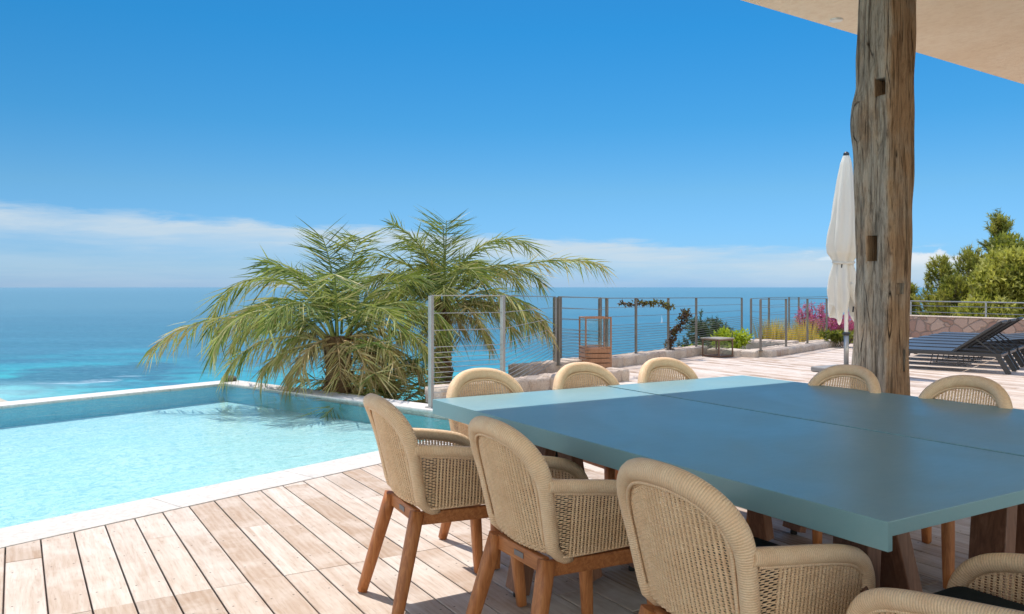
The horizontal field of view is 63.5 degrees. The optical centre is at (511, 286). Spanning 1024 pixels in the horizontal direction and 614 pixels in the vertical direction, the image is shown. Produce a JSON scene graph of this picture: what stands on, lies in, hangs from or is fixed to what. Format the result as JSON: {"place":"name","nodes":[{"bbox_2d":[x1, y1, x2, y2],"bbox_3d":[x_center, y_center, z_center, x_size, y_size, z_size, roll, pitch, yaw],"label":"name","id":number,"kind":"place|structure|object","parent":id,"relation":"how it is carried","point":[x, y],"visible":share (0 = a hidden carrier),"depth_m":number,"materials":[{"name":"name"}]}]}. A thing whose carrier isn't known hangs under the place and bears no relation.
{"place":"outdoors","nodes":[
{"label":"outdoors","id":0,"kind":"place"},
{"bbox_2d":[2,541,92,613],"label":"deck base","id":1,"kind":"object","parent":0,"point":[44,582],"depth_m":3.85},
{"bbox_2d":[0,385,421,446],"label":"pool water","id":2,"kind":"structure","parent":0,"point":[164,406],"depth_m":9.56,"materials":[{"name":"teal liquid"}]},
{"bbox_2d":[0,386,450,553],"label":"pool basin","id":3,"kind":"object","parent":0,"point":[45,473],"visible":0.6,"depth_m":8.41,"materials":[{"name":"tile"}]},
{"bbox_2d":[0,380,451,552],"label":"pool coping","id":4,"kind":"object","parent":3,"relation":"on","point":[73,523],"visible":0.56,"depth_m":5.59,"materials":[{"name":"stone"}]},
{"bbox_2d":[225,375,235,381],"bbox_3d":[-4.027,1.316,11.766,0.158,0.106,0.253,0,0,39],"label":"rock","id":5,"kind":"object","parent":4,"relation":"on","point":[234,378],"visible":0.37,"depth_m":11.74,"materials":[{"name":"grey stone"}]},
{"bbox_2d":[0,287,937,400],"bbox_3d":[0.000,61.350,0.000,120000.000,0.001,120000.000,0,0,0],"label":"sea","id":6,"kind":"structure","parent":0,"point":[59,341],"depth_m":1239.19,"materials":[{"name":"liquid"}]},
{"bbox_2d":[0,337,1023,613],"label":"deck","id":7,"kind":"structure","parent":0,"point":[302,547],"depth_m":4.13,"materials":[{"name":"brown wood"}]},
{"bbox_2d":[357,393,526,613],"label":"wicker armchair","id":8,"kind":"object","parent":7,"relation":"on","point":[437,483],"visible":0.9,"depth_m":3.38,"materials":[{"name":"wicker"}]},
{"bbox_2d":[425,295,556,407],"bbox_3d":[0.104,0.722,10.876,0.609,1.257,3.997,0,0,24],"label":"wire fence","id":9,"kind":"object","parent":7,"relation":"on","point":[431,367],"visible":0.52,"depth_m":9.69,"materials":[{"name":"metal"}]},
{"bbox_2d":[438,368,559,568],"bbox_3d":[-0.036,0.899,4.319,0.517,0.904,0.626,0,0,-31],"label":"wicker armchair","id":10,"kind":"object","parent":7,"relation":"on","point":[461,381],"visible":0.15,"depth_m":4.50,"materials":[{"name":"wicker"}]},
{"bbox_2d":[425,367,628,401],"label":"stone kerb","id":11,"kind":"structure","parent":7,"relation":"on","point":[539,382],"depth_m":10.69,"materials":[{"name":"beige stone"}]},
{"bbox_2d":[508,357,581,376],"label":"stone kerb","id":12,"kind":"structure","parent":7,"relation":"on","point":[552,368],"depth_m":12.34,"materials":[{"name":"beige stone"}]},
{"bbox_2d":[466,416,655,613],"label":"wicker armchair","id":13,"kind":"object","parent":7,"relation":"on","point":[575,524],"visible":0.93,"depth_m":2.80,"materials":[{"name":"wicker"}]},
{"bbox_2d":[560,297,601,358],"bbox_3d":[1.165,0.809,13.975,1.066,1.282,0.088,0,0,-42],"label":"wire fence","id":14,"kind":"object","parent":7,"relation":"on","point":[561,333],"visible":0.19,"depth_m":13.74,"materials":[{"name":"metal"}]},
{"bbox_2d":[556,296,607,367],"bbox_3d":[1.105,0.749,12.850,1.042,1.202,0.107,0,0,-32],"label":"wire fence","id":15,"kind":"object","parent":7,"relation":"on","point":[559,328],"visible":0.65,"depth_m":12.76,"materials":[{"name":"metal"}]},
{"bbox_2d":[579,316,611,367],"bbox_3d":[1.320,0.915,13.150,0.430,0.870,0.430,0,0,-9],"label":"wooden lantern","id":16,"kind":"object","parent":7,"relation":"on","point":[596,354],"visible":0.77,"depth_m":12.96,"materials":[{"name":"brown wood"}]},
{"bbox_2d":[552,362,675,531],"bbox_3d":[0.546,0.899,4.669,0.517,0.904,0.626,0,0,-32],"label":"wicker armchair","id":17,"kind":"object","parent":7,"relation":"on","point":[604,376],"visible":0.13,"depth_m":4.88,"materials":[{"name":"wicker"}]},
{"bbox_2d":[612,345,707,366],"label":"stone kerb","id":18,"kind":"structure","parent":7,"relation":"on","point":[629,359],"depth_m":14.83,"materials":[{"name":"beige stone"}]},
{"bbox_2d":[598,298,742,354],"bbox_3d":[3.529,0.694,16.449,0.376,1.012,6.897,0,0,35],"label":"wire fence","id":19,"kind":"object","parent":18,"relation":"on","point":[668,314],"visible":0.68,"depth_m":15.31,"materials":[{"name":"metal"}]},
{"bbox_2d":[618,299,694,349],"bbox_3d":[2.722,0.747,15.106,1.603,1.080,0.664,0,0,-34],"label":"climbing vine","id":20,"kind":"object","parent":19,"relation":"attached to","point":[685,314],"visible":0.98,"depth_m":15.43,"materials":[{"name":"green plant"}]},
{"bbox_2d":[638,357,697,382],"bbox_3d":[1.083,0.899,4.991,0.517,0.904,0.626,0,0,-31],"label":"wicker armchair","id":21,"kind":"object","parent":7,"relation":"on","point":[648,368],"visible":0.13,"depth_m":5.22,"materials":[{"name":"wicker"}]},
{"bbox_2d":[700,337,734,357],"bbox_3d":[3.960,1.168,15.950,0.460,0.364,0.460,0,0,-36],"label":"side table","id":22,"kind":"object","parent":7,"relation":"on","point":[718,339],"visible":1,"depth_m":15.86,"materials":[{"name":"grey wood"}]},
{"bbox_2d":[433,386,1023,603],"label":"dining table","id":23,"kind":"object","parent":7,"relation":"on","point":[877,498],"visible":0.77,"depth_m":2.76,"materials":[{"name":"laminate"}]},
{"bbox_2d":[616,457,875,613],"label":"wicker armchair","id":24,"kind":"object","parent":7,"relation":"on","point":[738,568],"visible":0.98,"depth_m":2.10,"materials":[{"name":"wicker"}]},
{"bbox_2d":[707,339,841,357],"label":"stone kerb","id":25,"kind":"structure","parent":7,"relation":"on","point":[780,350],"depth_m":16.25,"materials":[{"name":"beige stone"}]},
{"bbox_2d":[758,298,827,350],"bbox_3d":[5.959,0.734,17.325,0.091,0.992,3.848,0,0,39],"label":"wire fence","id":26,"kind":"object","parent":25,"relation":"on","point":[786,323],"visible":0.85,"depth_m":16.98,"materials":[{"name":"metal"}]},
{"bbox_2d":[746,364,880,543],"bbox_3d":[1.702,0.899,4.595,0.626,0.904,0.517,0,0,-31],"label":"wicker armchair","id":27,"kind":"object","parent":7,"relation":"on","point":[863,375],"visible":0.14,"depth_m":4.71,"materials":[{"name":"wicker"}]},
{"bbox_2d":[608,375,1023,543],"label":"dining table","id":28,"kind":"object","parent":7,"relation":"on","point":[985,427],"visible":0.4,"depth_m":3.97,"materials":[{"name":"blue wood"}]},
{"bbox_2d":[811,152,855,371],"bbox_3d":[5.173,-0.390,13.041,0.660,3.470,0.611,0,0,-31],"label":"furled parasol","id":29,"kind":"object","parent":7,"relation":"on","point":[840,246],"visible":0.84,"depth_m":12.93,"materials":[{"name":"white fabric"}]},
{"bbox_2d":[850,0,915,395],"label":"timber post","id":30,"kind":"object","parent":7,"relation":"on","point":[882,121],"visible":0.78,"depth_m":5.59,"materials":[{"name":"brown wood"}]},
{"bbox_2d":[742,0,1023,83],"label":"terrace roof","id":31,"kind":"structure","parent":30,"relation":"on","point":[985,36],"depth_m":7.18,"materials":[{"name":"beige paint"}]},
{"bbox_2d":[846,553,1023,613],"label":"wicker armchair","id":32,"kind":"object","parent":7,"relation":"on","point":[958,595],"visible":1,"depth_m":1.98,"materials":[{"name":"wicker"}]},
{"bbox_2d":[909,320,1016,374],"bbox_3d":[7.007,0.951,13.589,2.144,0.830,0.660,0,0,39],"label":"sun lounger","id":33,"kind":"object","parent":7,"relation":"on","point":[960,350],"visible":0.71,"depth_m":13.22,"materials":[{"name":"black metal"}]},
{"bbox_2d":[918,375,1012,588],"bbox_3d":[2.078,0.899,4.029,0.626,0.904,0.517,0,0,-31],"label":"wicker armchair","id":34,"kind":"object","parent":7,"relation":"on","point":[996,392],"visible":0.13,"depth_m":4.10,"materials":[{"name":"wicker"}]},
{"bbox_2d":[909,318,1023,369],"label":"sun lounger","id":35,"kind":"object","parent":7,"relation":"on","point":[1017,357],"visible":0.56,"depth_m":14.00,"materials":[{"name":"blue metal"}]},
{"bbox_2d":[909,317,1023,361],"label":"sun lounger","id":36,"kind":"object","parent":7,"relation":"on","point":[1018,347],"visible":0.46,"depth_m":14.75,"materials":[{"name":"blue metal"}]},
{"bbox_2d":[909,337,1023,355],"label":"sun lounger","id":37,"kind":"object","parent":7,"relation":"on","point":[1018,341],"visible":0.38,"depth_m":15.58,"materials":[{"name":"blue metal"}]},
{"bbox_2d":[920,335,1023,341],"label":"sun lounger","id":38,"kind":"object","parent":7,"relation":"on","point":[947,337],"visible":0.37,"depth_m":16.61,"materials":[{"name":"blue metal"}]},
{"bbox_2d":[928,334,1023,337],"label":"sun lounger","id":39,"kind":"object","parent":7,"relation":"on","point":[959,335],"visible":0.17,"depth_m":17.29,"materials":[{"name":"blue metal"}]},
{"bbox_2d":[939,332,1023,335],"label":"sun lounger","id":40,"kind":"object","parent":7,"relation":"on","point":[965,333],"visible":0.28,"depth_m":18.02,"materials":[{"name":"blue metal"}]},
{"bbox_2d":[0,0,1023,287],"label":"sky","id":41,"kind":"structure","parent":0,"point":[144,143],"materials":[{"name":"blue"}]},
{"label":"flower bed soil","id":42,"kind":"structure","parent":0,"visible":0},
{"bbox_2d":[736,315,796,340],"bbox_3d":[6.181,1.076,20.008,1.468,0.848,1.439,0,0,32],"label":"grass tuft","id":43,"kind":"object","parent":42,"relation":"on","point":[772,328],"visible":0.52,"depth_m":19.85,"materials":[{"name":"yellow plant"}]},
{"bbox_2d":[740,339,798,348],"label":"retaining wall","id":44,"kind":"structure","parent":42,"relation":"on","point":[754,344],"depth_m":18.49,"materials":[{"name":"stone"}]},
{"bbox_2d":[757,330,810,341],"bbox_3d":[6.581,1.237,19.767,1.460,0.626,1.603,0,0,0],"label":"grass tuft","id":45,"kind":"object","parent":42,"relation":"on","point":[791,338],"visible":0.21,"depth_m":19.61,"materials":[{"name":"yellow plant"}]},
{"bbox_2d":[750,296,829,338],"bbox_3d":[7.805,0.914,23.181,0.391,1.272,8.437,0,0,33],"label":"wire fence","id":46,"kind":"object","parent":42,"relation":"on","point":[751,319],"visible":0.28,"depth_m":21.09,"materials":[{"name":"metal"}]},
{"bbox_2d":[782,316,829,341],"bbox_3d":[7.141,1.089,20.267,1.758,0.822,1.767,0,0,-37],"label":"grass tuft","id":47,"kind":"object","parent":42,"relation":"on","point":[798,330],"visible":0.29,"depth_m":19.94,"materials":[{"name":"yellow plant"}]},
{"bbox_2d":[797,329,825,341],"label":"grass tuft","id":48,"kind":"object","parent":42,"relation":"on","point":[813,336],"visible":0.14,"depth_m":19.48,"materials":[{"name":"yellow plant"}]},
{"bbox_2d":[793,301,849,335],"bbox_3d":[7.649,0.967,20.533,1.324,1.254,1.125,0,0,39],"label":"flowering shrub","id":49,"kind":"object","parent":42,"relation":"on","point":[815,316],"visible":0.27,"depth_m":20.58,"materials":[{"name":"pink plant"}]},
{"bbox_2d":[815,311,853,342],"bbox_3d":[7.909,1.088,19.962,0.864,1.124,1.095,0,0,-44],"label":"flowering shrub","id":50,"kind":"object","parent":42,"relation":"on","point":[833,325],"visible":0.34,"depth_m":19.89,"materials":[{"name":"pink plant"}]},
{"bbox_2d":[819,327,853,347],"bbox_3d":[7.294,1.245,18.397,1.021,0.722,0.684,0,0,-36],"label":"green bush","id":51,"kind":"object","parent":42,"relation":"in","point":[836,336],"visible":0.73,"depth_m":18.33,"materials":[{"name":"green plant"}]},
{"bbox_3d":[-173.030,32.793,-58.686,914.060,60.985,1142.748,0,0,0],"label":"hillside","id":52,"kind":"structure","parent":0,"visible":0},
{"bbox_2d":[136,214,463,403],"bbox_3d":[-2.779,0.562,11.034,4.289,3.176,3.044,0,0,0],"label":"palm tree","id":53,"kind":"object","parent":52,"relation":"on","point":[339,302],"visible":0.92,"depth_m":10.65,"materials":[{"name":"green plant"}]},
{"bbox_2d":[237,387,448,419],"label":"pool retaining wall","id":54,"kind":"structure","parent":52,"relation":"on","point":[429,415],"depth_m":9.34,"materials":[{"name":"stone"}]},
{"bbox_2d":[281,334,455,420],"bbox_3d":[-1.744,1.384,10.947,2.561,1.636,2.110,0,0,-31],"label":"young palm","id":55,"kind":"object","parent":54,"relation":"on","point":[389,395],"visible":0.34,"depth_m":10.69,"materials":[{"name":"green plant"}]},
{"bbox_2d":[335,205,615,384],"bbox_3d":[-0.649,0.626,12.473,4.236,3.847,2.998,0,0,20],"label":"palm tree","id":56,"kind":"object","parent":52,"relation":"on","point":[475,270],"visible":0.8,"depth_m":12.36,"materials":[{"name":"green plant"}]},
{"bbox_2d":[676,308,716,348],"bbox_3d":[5.696,2.531,24.025,3.017,3.831,2.645,0,0,0],"label":"conifer","id":57,"kind":"object","parent":52,"relation":"on","point":[692,329],"visible":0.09,"depth_m":23.91,"materials":[{"name":"green plant"}]},
{"bbox_2d":[699,317,733,347],"bbox_3d":[5.783,2.559,22.935,2.060,3.607,1.954,0,0,0],"label":"conifer","id":58,"kind":"object","parent":52,"relation":"on","point":[717,324],"visible":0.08,"depth_m":22.90,"materials":[{"name":"green plant"}]},
{"bbox_2d":[710,325,754,348],"bbox_3d":[4.612,1.419,17.432,0.705,1.211,0.934,0,0,-37],"label":"lime bush","id":59,"kind":"object","parent":52,"relation":"on","point":[741,339],"visible":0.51,"depth_m":17.30,"materials":[{"name":"green plant"}]},
{"bbox_2d":[910,282,921,314],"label":"pine tree","id":60,"kind":"object","parent":52,"relation":"on","point":[913,289],"visible":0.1,"depth_m":27.83,"materials":[{"name":"green plant"}]},
{"bbox_2d":[910,253,962,315],"bbox_3d":[13.920,0.802,27.010,1.986,3.902,1.862,0,0,-37],"label":"pine tree","id":61,"kind":"object","parent":52,"relation":"on","point":[944,266],"visible":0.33,"depth_m":26.99,"materials":[{"name":"green plant"}]},
{"bbox_2d":[917,273,974,315],"bbox_3d":[13.632,1.202,25.576,2.286,3.306,2.227,0,0,-26],"label":"pine tree","id":62,"kind":"object","parent":52,"relation":"on","point":[954,289],"visible":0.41,"depth_m":25.46,"materials":[{"name":"green plant"}]},
{"bbox_2d":[909,315,1023,337],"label":"garden wall","id":63,"kind":"structure","parent":52,"relation":"on","point":[923,325],"depth_m":20.97,"materials":[{"name":"stone"}]},
{"bbox_2d":[910,300,1023,316],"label":"metal railing","id":64,"kind":"object","parent":63,"relation":"on","point":[985,313],"visible":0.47,"depth_m":20.81,"materials":[{"name":"metal"}]},
{"bbox_2d":[952,244,987,289],"bbox_3d":[15.849,0.642,28.617,2.274,4.423,2.794,0,0,0],"label":"pine tree","id":65,"kind":"object","parent":52,"relation":"on","point":[969,257],"visible":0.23,"depth_m":28.34,"materials":[{"name":"green plant"}]},
{"bbox_2d":[949,294,1023,317],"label":"leafy tree","id":66,"kind":"object","parent":52,"relation":"on","point":[980,308],"visible":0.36,"depth_m":23.50,"materials":[{"name":"green plant"}]},
{"bbox_2d":[965,230,1023,313],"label":"leafy tree","id":67,"kind":"object","parent":52,"relation":"on","point":[1001,273],"visible":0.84,"depth_m":23.86,"materials":[{"name":"green plant"}]},
{"bbox_2d":[977,208,1023,297],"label":"pine tree","id":68,"kind":"object","parent":52,"relation":"on","point":[999,223],"visible":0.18,"depth_m":30.86,"materials":[{"name":"green plant"}]}
]}

